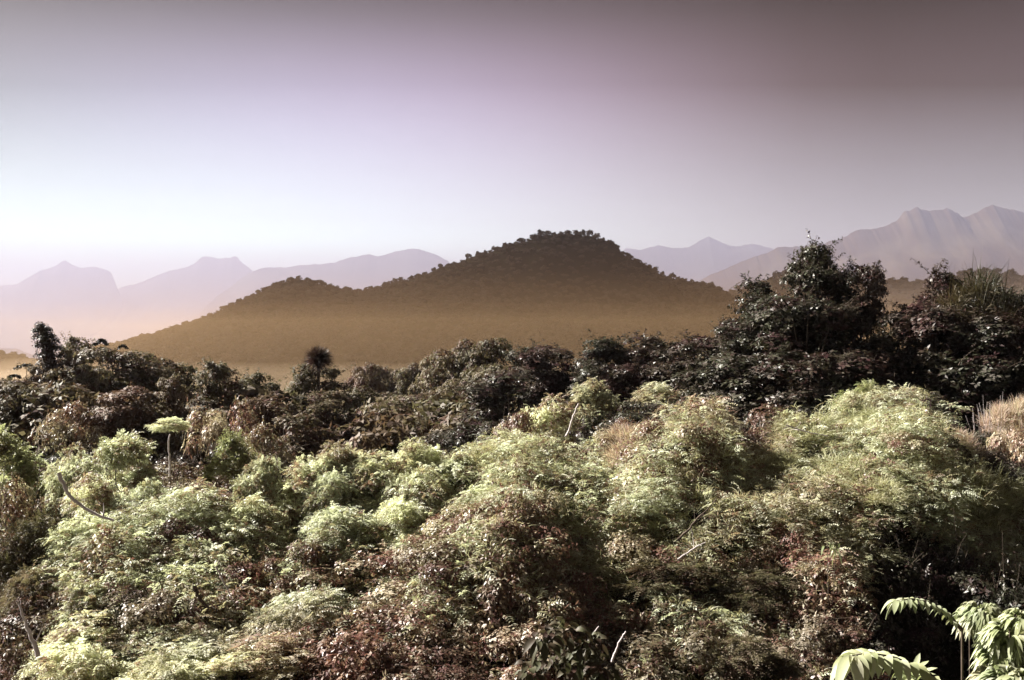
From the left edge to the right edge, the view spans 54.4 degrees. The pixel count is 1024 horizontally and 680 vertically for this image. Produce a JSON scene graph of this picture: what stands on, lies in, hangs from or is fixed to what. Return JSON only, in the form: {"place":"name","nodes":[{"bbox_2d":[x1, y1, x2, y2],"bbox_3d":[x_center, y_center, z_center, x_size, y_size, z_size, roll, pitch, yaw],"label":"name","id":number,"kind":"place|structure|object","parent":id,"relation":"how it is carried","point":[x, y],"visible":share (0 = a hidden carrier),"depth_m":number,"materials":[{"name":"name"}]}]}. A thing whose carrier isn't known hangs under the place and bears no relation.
{"place":"outdoors","nodes":[
{"label":"outdoors","id":0,"kind":"place"},
{"bbox_2d":[0,260,122,358],"bbox_3d":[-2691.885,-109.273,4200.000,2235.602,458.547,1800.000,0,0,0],"label":"mountain","id":1,"kind":"structure","parent":0,"point":[66,297],"depth_m":4073.92,"materials":[{"name":"stone"}]},
{"bbox_2d":[86,256,251,344],"bbox_3d":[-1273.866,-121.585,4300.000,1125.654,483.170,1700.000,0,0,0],"label":"mountain","id":2,"kind":"structure","parent":0,"point":[169,298],"depth_m":4202.70,"materials":[{"name":"stone"}]},
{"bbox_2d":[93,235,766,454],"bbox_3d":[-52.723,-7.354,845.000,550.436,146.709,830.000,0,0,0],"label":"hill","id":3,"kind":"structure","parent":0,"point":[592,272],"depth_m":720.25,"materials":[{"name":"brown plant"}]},
{"bbox_2d":[11,232,764,387],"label":"hill forest","id":4,"kind":"object","parent":3,"relation":"on","point":[176,334],"visible":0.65,"depth_m":683.17,"materials":[{"name":"brown plant"}]},
{"bbox_2d":[193,236,773,319],"bbox_3d":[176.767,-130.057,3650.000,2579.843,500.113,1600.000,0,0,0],"label":"mountain rear","id":5,"kind":"structure","parent":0,"point":[702,258],"depth_m":3594.47,"materials":[{"name":"stone"}]},
{"bbox_2d":[0,0,1023,288],"label":"sky","id":6,"kind":"structure","parent":0,"point":[141,140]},
{"bbox_2d":[1,359,1023,679],"bbox_3d":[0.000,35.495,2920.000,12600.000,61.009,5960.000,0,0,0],"label":"ground","id":7,"kind":"structure","parent":0,"point":[857,605],"depth_m":36.34,"materials":[{"name":"brown soil"}]},
{"bbox_2d":[0,586,43,679],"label":"leafy shrub","id":8,"kind":"object","parent":7,"relation":"on","point":[8,660],"visible":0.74,"depth_m":30.77,"materials":[{"name":"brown plant"}]},
{"bbox_2d":[0,423,53,527],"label":"feathery shrub","id":9,"kind":"object","parent":7,"relation":"on","point":[14,457],"visible":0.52,"depth_m":42.59,"materials":[{"name":"green plant"}]},
{"bbox_2d":[0,508,60,609],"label":"layered shrub","id":10,"kind":"object","parent":7,"relation":"on","point":[18,544],"visible":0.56,"depth_m":36.51,"materials":[{"name":"green plant"}]},
{"bbox_2d":[0,563,60,669],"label":"layered shrub","id":11,"kind":"object","parent":7,"relation":"on","point":[36,598],"visible":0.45,"depth_m":33.87,"materials":[{"name":"green plant"}]},
{"bbox_2d":[0,379,63,449],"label":"round canopy tree","id":12,"kind":"object","parent":7,"relation":"on","point":[9,391],"visible":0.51,"depth_m":81.99,"materials":[{"name":"green plant"}]},
{"bbox_2d":[0,463,68,549],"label":"leafy shrub","id":13,"kind":"object","parent":7,"relation":"on","point":[18,497],"visible":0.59,"depth_m":39.20,"materials":[{"name":"brown plant"}]},
{"bbox_2d":[30,321,87,456],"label":"vine clad tree","id":14,"kind":"object","parent":7,"relation":"on","point":[48,346],"visible":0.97,"depth_m":91.69,"materials":[{"name":"green plant"}]},
{"bbox_2d":[36,441,93,525],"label":"feathery shrub","id":15,"kind":"object","parent":7,"relation":"on","point":[65,470],"visible":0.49,"depth_m":40.95,"materials":[{"name":"green plant"}]},
{"bbox_2d":[27,385,109,461],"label":"leafy shrub","id":16,"kind":"object","parent":7,"relation":"on","point":[56,431],"visible":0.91,"depth_m":76.32,"materials":[{"name":"green plant"}]},
{"bbox_2d":[12,632,134,679],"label":"layered shrub","id":17,"kind":"object","parent":7,"relation":"on","point":[67,669],"visible":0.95,"depth_m":29.75,"materials":[{"name":"green plant"}]},
{"bbox_2d":[16,532,136,591],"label":"feathery shrub","id":18,"kind":"object","parent":7,"relation":"on","point":[52,573],"visible":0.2,"depth_m":35.12,"materials":[{"name":"green plant"}]},
{"bbox_2d":[24,509,129,580],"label":"layered shrub","id":19,"kind":"object","parent":7,"relation":"on","point":[73,527],"visible":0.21,"depth_m":36.59,"materials":[{"name":"green plant"}]},
{"bbox_2d":[37,574,119,632],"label":"feathery shrub","id":20,"kind":"object","parent":7,"relation":"on","point":[87,584],"visible":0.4,"depth_m":33.00,"materials":[{"name":"green plant"}]},
{"bbox_2d":[38,364,119,446],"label":"round canopy tree","id":21,"kind":"object","parent":7,"relation":"on","point":[84,372],"visible":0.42,"depth_m":90.96,"materials":[{"name":"green plant"}]},
{"bbox_2d":[7,609,153,679],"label":"feathery shrub","id":22,"kind":"object","parent":7,"relation":"on","point":[64,635],"visible":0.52,"depth_m":31.23,"materials":[{"name":"green plant"}]},
{"bbox_2d":[57,471,130,520],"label":"feathery shrub","id":23,"kind":"object","parent":7,"relation":"on","point":[94,496],"visible":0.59,"depth_m":38.87,"materials":[{"name":"green plant"}]},
{"bbox_2d":[65,428,165,516],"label":"feathery shrub","id":24,"kind":"object","parent":7,"relation":"on","point":[126,450],"visible":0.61,"depth_m":41.58,"materials":[{"name":"green plant"}]},
{"bbox_2d":[58,346,175,391],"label":"round canopy tree","id":25,"kind":"object","parent":7,"relation":"on","point":[134,369],"visible":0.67,"depth_m":94.11,"materials":[{"name":"green plant"}]},
{"bbox_2d":[65,385,174,460],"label":"round canopy tree","id":26,"kind":"object","parent":7,"relation":"on","point":[114,406],"visible":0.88,"depth_m":78.11,"materials":[{"name":"brown plant"}]},
{"bbox_2d":[61,577,221,659],"bbox_3d":[-12.198,9.414,33.279,5.432,2.773,6.094,0,0,-16],"label":"layered shrub","id":27,"kind":"object","parent":7,"relation":"on","point":[130,590],"visible":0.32,"depth_m":32.49,"materials":[{"name":"green plant"}]},
{"bbox_2d":[113,652,219,679],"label":"layered shrub","id":28,"kind":"object","parent":7,"relation":"on","point":[170,667],"visible":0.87,"depth_m":28.97,"materials":[{"name":"green plant"}]},
{"bbox_2d":[144,371,204,469],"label":"leafy tree","id":29,"kind":"object","parent":7,"relation":"on","point":[169,386],"visible":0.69,"depth_m":79.78,"materials":[{"name":"green plant"}]},
{"bbox_2d":[107,608,252,679],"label":"feathery shrub","id":30,"kind":"object","parent":7,"relation":"on","point":[207,642],"visible":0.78,"depth_m":30.80,"materials":[{"name":"green plant"}]},
{"bbox_2d":[181,356,230,473],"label":"leafy tree","id":31,"kind":"object","parent":7,"relation":"on","point":[210,392],"visible":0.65,"depth_m":83.31,"materials":[{"name":"green plant"}]},
{"bbox_2d":[181,394,260,488],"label":"leafy shrub","id":32,"kind":"object","parent":7,"relation":"on","point":[213,427],"visible":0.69,"depth_m":73.63,"materials":[{"name":"brown plant"}]},
{"bbox_2d":[196,427,264,508],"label":"feathery shrub","id":33,"kind":"object","parent":7,"relation":"on","point":[230,450],"visible":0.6,"depth_m":41.79,"materials":[{"name":"green plant"}]},
{"bbox_2d":[188,548,303,626],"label":"leafy shrub","id":34,"kind":"object","parent":7,"relation":"on","point":[248,568],"visible":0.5,"depth_m":34.34,"materials":[{"name":"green plant"}]},
{"bbox_2d":[183,631,322,679],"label":"feathery shrub","id":35,"kind":"object","parent":7,"relation":"on","point":[240,658],"visible":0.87,"depth_m":29.76,"materials":[{"name":"green plant"}]},
{"bbox_2d":[205,492,306,584],"bbox_3d":[-10.290,7.763,38.009,4.705,3.900,4.153,0,0,45],"label":"layered shrub","id":36,"kind":"object","parent":7,"relation":"on","point":[258,513],"visible":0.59,"depth_m":37.59,"materials":[{"name":"green plant"}]},
{"bbox_2d":[227,453,290,532],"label":"feathery shrub","id":37,"kind":"object","parent":7,"relation":"on","point":[263,478],"visible":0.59,"depth_m":40.24,"materials":[{"name":"green plant"}]},
{"bbox_2d":[239,391,303,485],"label":"leafy tree","id":38,"kind":"object","parent":7,"relation":"on","point":[262,403],"visible":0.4,"depth_m":77.29,"materials":[{"name":"brown plant"}]},
{"bbox_2d":[234,406,308,479],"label":"leafy shrub","id":39,"kind":"object","parent":7,"relation":"on","point":[264,436],"visible":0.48,"depth_m":65.78,"materials":[{"name":"brown plant"}]},
{"bbox_2d":[271,460,319,538],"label":"feathery shrub","id":40,"kind":"object","parent":7,"relation":"on","point":[295,483],"visible":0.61,"depth_m":39.78,"materials":[{"name":"green plant"}]},
{"bbox_2d":[238,583,361,664],"bbox_3d":[-6.835,9.450,32.993,4.020,2.476,4.885,0,0,26],"label":"layered shrub","id":41,"kind":"object","parent":7,"relation":"on","point":[298,609],"visible":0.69,"depth_m":32.26,"materials":[{"name":"green plant"}]},
{"bbox_2d":[244,528,365,602],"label":"leafy shrub","id":42,"kind":"object","parent":7,"relation":"on","point":[269,561],"visible":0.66,"depth_m":35.57,"materials":[{"name":"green plant"}]},
{"bbox_2d":[262,399,348,465],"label":"leafy tree","id":43,"kind":"object","parent":7,"relation":"on","point":[297,439],"visible":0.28,"depth_m":68.16,"materials":[{"name":"green plant"}]},
{"bbox_2d":[290,439,361,500],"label":"feathery shrub","id":44,"kind":"object","parent":7,"relation":"on","point":[315,466],"visible":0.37,"depth_m":40.91,"materials":[{"name":"green plant"}]},
{"bbox_2d":[295,466,365,530],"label":"layered shrub","id":45,"kind":"object","parent":7,"relation":"on","point":[335,488],"visible":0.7,"depth_m":39.39,"materials":[{"name":"green plant"}]},
{"bbox_2d":[304,387,359,445],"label":"leafy tree","id":46,"kind":"object","parent":7,"relation":"on","point":[331,400],"visible":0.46,"depth_m":88.04,"materials":[{"name":"green plant"}]},
{"bbox_2d":[284,500,391,587],"bbox_3d":[-6.367,7.793,37.726,4.302,3.407,4.832,0,0,-7],"label":"layered shrub","id":47,"kind":"object","parent":7,"relation":"on","point":[337,525],"visible":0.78,"depth_m":36.98,"materials":[{"name":"green plant"}]},
{"bbox_2d":[279,620,413,679],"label":"leafy shrub","id":48,"kind":"object","parent":7,"relation":"on","point":[366,634],"visible":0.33,"depth_m":30.37,"materials":[{"name":"brown plant"}]},
{"bbox_2d":[0,352,705,459],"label":"distant wood","id":49,"kind":"object","parent":7,"relation":"on","point":[369,434],"visible":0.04,"depth_m":83.12,"materials":[{"name":"green plant"}]},
{"bbox_2d":[342,448,406,512],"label":"feathery shrub","id":50,"kind":"object","parent":7,"relation":"on","point":[367,476],"visible":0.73,"depth_m":40.34,"materials":[{"name":"green plant"}]},
{"bbox_2d":[293,532,462,607],"bbox_3d":[-4.671,8.384,35.138,6.134,2.877,4.391,0,0,-4],"label":"leafy shrub","id":51,"kind":"object","parent":7,"relation":"on","point":[387,561],"visible":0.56,"depth_m":35.00,"materials":[{"name":"green plant"}]},
{"bbox_2d":[355,495,437,553],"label":"layered shrub","id":52,"kind":"object","parent":7,"relation":"on","point":[403,506],"visible":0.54,"depth_m":37.76,"materials":[{"name":"green plant"}]},
{"bbox_2d":[376,462,455,526],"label":"layered shrub","id":53,"kind":"object","parent":7,"relation":"on","point":[424,484],"visible":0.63,"depth_m":39.49,"materials":[{"name":"green plant"}]},
{"bbox_2d":[380,434,452,499],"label":"feathery shrub","id":54,"kind":"object","parent":7,"relation":"on","point":[411,456],"visible":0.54,"depth_m":41.20,"materials":[{"name":"green plant"}]},
{"bbox_2d":[380,620,506,679],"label":"leafy shrub","id":55,"kind":"object","parent":7,"relation":"on","point":[456,671],"visible":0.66,"depth_m":30.09,"materials":[{"name":"brown plant"}]},
{"bbox_2d":[0,402,895,679],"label":"reddish undergrowth","id":56,"kind":"object","parent":7,"relation":"on","point":[440,566],"visible":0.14,"depth_m":32.38,"materials":[{"name":"brown plant"}]},
{"bbox_2d":[415,338,491,409],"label":"round canopy tree","id":57,"kind":"object","parent":7,"relation":"on","point":[436,378],"visible":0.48,"depth_m":120.37,"materials":[{"name":"green plant"}]},
{"bbox_2d":[423,442,495,495],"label":"feathery shrub","id":58,"kind":"object","parent":7,"relation":"on","point":[459,463],"visible":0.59,"depth_m":40.75,"materials":[{"name":"green plant"}]},
{"bbox_2d":[449,363,541,448],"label":"broadleaf tree","id":59,"kind":"object","parent":7,"relation":"on","point":[498,395],"visible":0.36,"depth_m":75.01,"materials":[{"name":"green plant"}]},
{"bbox_2d":[0,380,1023,679],"bbox_3d":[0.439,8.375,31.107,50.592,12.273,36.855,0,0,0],"label":"undergrowth","id":60,"kind":"object","parent":7,"relation":"on","point":[525,513],"visible":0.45,"depth_m":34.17,"materials":[{"name":"green plant"}]},
{"bbox_2d":[444,595,583,662],"bbox_3d":[0.005,9.347,32.250,4.953,2.300,4.498,0,0,13],"label":"leafy shrub","id":61,"kind":"object","parent":7,"relation":"on","point":[511,639],"visible":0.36,"depth_m":30.90,"materials":[{"name":"green plant"}]},
{"bbox_2d":[13,378,1023,679],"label":"shaded undergrowth","id":62,"kind":"object","parent":7,"relation":"on","point":[905,628],"visible":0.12,"depth_m":36.70,"materials":[{"name":"green plant"}]},
{"bbox_2d":[515,342,577,406],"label":"broadleaf tree","id":63,"kind":"object","parent":7,"relation":"on","point":[554,383],"visible":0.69,"depth_m":79.29,"materials":[{"name":"green plant"}]},
{"bbox_2d":[518,393,582,446],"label":"feathery shrub","id":64,"kind":"object","parent":7,"relation":"on","point":[553,413],"visible":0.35,"depth_m":48.85,"materials":[{"name":"green plant"}]},
{"bbox_2d":[514,616,627,679],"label":"leaved plant","id":65,"kind":"object","parent":7,"relation":"on","point":[551,637],"visible":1,"depth_m":22.78,"materials":[{"name":"green plant"}]},
{"bbox_2d":[565,376,621,448],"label":"feathery shrub","id":66,"kind":"object","parent":7,"relation":"on","point":[592,395],"visible":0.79,"depth_m":63.71,"materials":[{"name":"green plant"}]},
{"bbox_2d":[567,329,638,397],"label":"broadleaf tree","id":67,"kind":"object","parent":7,"relation":"on","point":[605,351],"visible":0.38,"depth_m":76.62,"materials":[{"name":"green plant"}]},
{"bbox_2d":[567,357,650,405],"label":"broadleaf tree","id":68,"kind":"object","parent":7,"relation":"on","point":[617,372],"visible":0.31,"depth_m":72.76,"materials":[{"name":"green plant"}]},
{"bbox_2d":[570,520,678,600],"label":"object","id":69,"kind":"object","parent":7,"relation":"on","point":[598,558],"visible":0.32,"depth_m":34.80,"materials":[{"name":"green plant"}]},
{"bbox_2d":[608,329,677,397],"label":"broadleaf tree","id":70,"kind":"object","parent":7,"relation":"on","point":[639,353],"visible":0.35,"depth_m":76.06,"materials":[{"name":"green plant"}]},
{"bbox_2d":[633,330,706,384],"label":"broadleaf tree","id":71,"kind":"object","parent":7,"relation":"on","point":[675,364],"visible":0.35,"depth_m":73.23,"materials":[{"name":"green plant"}]},
{"bbox_2d":[588,554,767,615],"bbox_3d":[5.712,8.626,35.063,7.506,2.390,4.982,0,0,-18],"label":"layered shrub","id":72,"kind":"object","parent":7,"relation":"on","point":[655,569],"visible":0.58,"depth_m":33.81,"materials":[{"name":"green plant"}]},
{"bbox_2d":[600,605,771,679],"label":"leafy shrub","id":73,"kind":"object","parent":7,"relation":"on","point":[654,643],"visible":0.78,"depth_m":30.65,"materials":[{"name":"green plant"}]},
{"bbox_2d":[704,314,765,415],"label":"broadleaf tree","id":74,"kind":"object","parent":7,"relation":"on","point":[738,346],"visible":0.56,"depth_m":66.70,"materials":[{"name":"green plant"}]},
{"bbox_2d":[670,342,803,426],"bbox_3d":[16.681,5.898,65.707,11.900,11.550,10.503,0,0,16],"label":"broadleaf tree","id":75,"kind":"object","parent":7,"relation":"on","point":[733,377],"visible":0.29,"depth_m":63.69,"materials":[{"name":"green plant"}]},
{"bbox_2d":[684,631,822,679],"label":"layered shrub","id":76,"kind":"object","parent":7,"relation":"on","point":[758,652],"visible":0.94,"depth_m":30.18,"materials":[{"name":"green plant"}]},
{"bbox_2d":[691,556,864,629],"bbox_3d":[9.176,8.731,34.482,6.702,2.343,4.304,0,0,-18],"label":"layered shrub","id":77,"kind":"object","parent":7,"relation":"on","point":[769,581],"visible":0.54,"depth_m":33.39,"materials":[{"name":"green plant"}]},
{"bbox_2d":[733,286,873,428],"bbox_3d":[19.546,1.729,64.665,11.284,10.544,9.405,0,0,3],"label":"broadleaf tree","id":78,"kind":"object","parent":7,"relation":"on","point":[787,330],"visible":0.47,"depth_m":63.04,"materials":[{"name":"green plant"}]},
{"bbox_2d":[779,228,842,350],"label":"broadleaf tree","id":79,"kind":"object","parent":7,"relation":"on","point":[808,250],"visible":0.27,"depth_m":68.00,"materials":[{"name":"green plant"}]},
{"bbox_2d":[750,342,890,430],"bbox_3d":[18.017,5.186,61.273,10.288,10.224,8.340,0,0,-7],"label":"broadleaf tree","id":80,"kind":"object","parent":7,"relation":"on","point":[806,398],"visible":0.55,"depth_m":59.31,"materials":[{"name":"green plant"}]},
{"bbox_2d":[770,603,876,668],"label":"leafy shrub","id":81,"kind":"object","parent":7,"relation":"on","point":[818,627],"visible":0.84,"depth_m":31.18,"materials":[{"name":"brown plant"}]},
{"bbox_2d":[785,254,867,350],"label":"broadleaf tree","id":82,"kind":"object","parent":7,"relation":"on","point":[818,268],"visible":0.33,"depth_m":67.06,"materials":[{"name":"green plant"}]},
{"bbox_2d":[771,297,909,392],"bbox_3d":[21.084,2.464,64.745,9.243,10.676,8.414,0,0,-32],"label":"broadleaf tree","id":83,"kind":"object","parent":7,"relation":"on","point":[814,336],"visible":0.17,"depth_m":64.18,"materials":[{"name":"green plant"}]},
{"bbox_2d":[839,255,889,354],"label":"broadleaf tree","id":84,"kind":"object","parent":7,"relation":"on","point":[874,289],"visible":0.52,"depth_m":65.90,"materials":[{"name":"green plant"}]},
{"bbox_2d":[791,447,942,513],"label":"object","id":85,"kind":"object","parent":7,"relation":"on","point":[841,459],"visible":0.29,"depth_m":40.24,"materials":[{"name":"green plant"}]},
{"bbox_2d":[810,336,930,396],"bbox_3d":[21.940,6.061,60.863,13.053,12.669,9.476,0,0,-18],"label":"broadleaf tree","id":86,"kind":"object","parent":7,"relation":"on","point":[895,376],"visible":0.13,"depth_m":61.46,"materials":[{"name":"green plant"}]},
{"bbox_2d":[830,648,940,679],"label":"leaved sapling","id":87,"kind":"object","parent":7,"relation":"on","point":[861,663],"visible":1,"depth_m":6.13,"materials":[{"name":"green leaves"},{"name":"bark"}]},
{"bbox_2d":[862,535,947,640],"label":"leafy shrub","id":88,"kind":"object","parent":7,"relation":"on","point":[923,572],"visible":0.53,"depth_m":34.63,"materials":[{"name":"green plant"}]},
{"bbox_2d":[856,296,958,385],"bbox_3d":[25.270,1.490,64.027,9.437,9.084,6.955,0,0,-3],"label":"broadleaf tree","id":89,"kind":"object","parent":7,"relation":"on","point":[877,341],"visible":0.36,"depth_m":63.17,"materials":[{"name":"green plant"}]},
{"bbox_2d":[886,294,989,417],"bbox_3d":[27.572,2.436,62.323,8.817,10.915,11.246,0,0,13],"label":"broadleaf tree","id":90,"kind":"object","parent":7,"relation":"on","point":[935,329],"visible":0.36,"depth_m":61.44,"materials":[{"name":"green plant"}]},
{"bbox_2d":[905,345,1023,446],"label":"broadleaf tree","id":91,"kind":"object","parent":7,"relation":"on","point":[954,368],"visible":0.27,"depth_m":58.95,"materials":[{"name":"green plant"}]},
{"bbox_2d":[915,452,1023,547],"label":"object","id":92,"kind":"object","parent":7,"relation":"on","point":[983,479],"visible":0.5,"depth_m":39.14,"materials":[{"name":"green plant"}]},
{"bbox_2d":[919,507,1023,662],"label":"leafy shrub","id":93,"kind":"object","parent":7,"relation":"on","point":[991,596],"visible":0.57,"depth_m":35.28,"materials":[{"name":"green plant"}]},
{"bbox_2d":[925,249,1023,363],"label":"arching tree","id":94,"kind":"object","parent":7,"relation":"on","point":[971,295],"visible":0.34,"depth_m":63.69,"materials":[{"name":"green plant"}]},
{"bbox_2d":[931,305,1023,414],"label":"broadleaf tree","id":95,"kind":"object","parent":7,"relation":"on","point":[991,340],"visible":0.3,"depth_m":60.07,"materials":[{"name":"green plant"}]},
{"bbox_2d":[939,342,1023,446],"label":"broadleaf tree","id":96,"kind":"object","parent":7,"relation":"on","point":[990,366],"visible":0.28,"depth_m":58.34,"materials":[{"name":"green plant"}]},
{"bbox_2d":[952,600,1011,678],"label":"leaved sapling","id":97,"kind":"object","parent":7,"relation":"on","point":[977,619],"visible":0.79,"depth_m":8.80,"materials":[{"name":"green leaves"},{"name":"bark"}]},
{"bbox_2d":[965,608,1023,679],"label":"leaved sapling","id":98,"kind":"object","parent":7,"relation":"on","point":[1007,648],"visible":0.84,"depth_m":8.22,"materials":[{"name":"green leaves"},{"name":"bark"}]},
{"bbox_2d":[967,392,1023,451],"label":"dry grass clump","id":99,"kind":"object","parent":7,"relation":"on","point":[1000,417],"visible":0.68,"depth_m":49.52,"materials":[{"name":"beige plant"}]},
{"bbox_2d":[698,205,1023,290],"bbox_3d":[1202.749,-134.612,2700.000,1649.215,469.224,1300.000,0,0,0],"label":"mountain","id":100,"kind":"structure","parent":0,"point":[927,239],"depth_m":2625.72,"materials":[{"name":"stone"}]},
{"bbox_2d":[733,271,1023,388],"bbox_3d":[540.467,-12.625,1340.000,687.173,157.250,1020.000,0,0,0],"label":"hill","id":101,"kind":"structure","parent":0,"point":[888,297],"depth_m":1218.15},
{"bbox_2d":[728,267,1023,312],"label":"hill forest","id":102,"kind":"object","parent":101,"relation":"on","point":[919,286],"visible":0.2,"depth_m":1222.22,"materials":[{"name":"green plant"}]},
{"bbox_2d":[928,464,1023,582],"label":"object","id":103,"kind":"object","parent":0,"point":[1018,492],"visible":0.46,"depth_m":39.37,"materials":[{"name":"green plant"}]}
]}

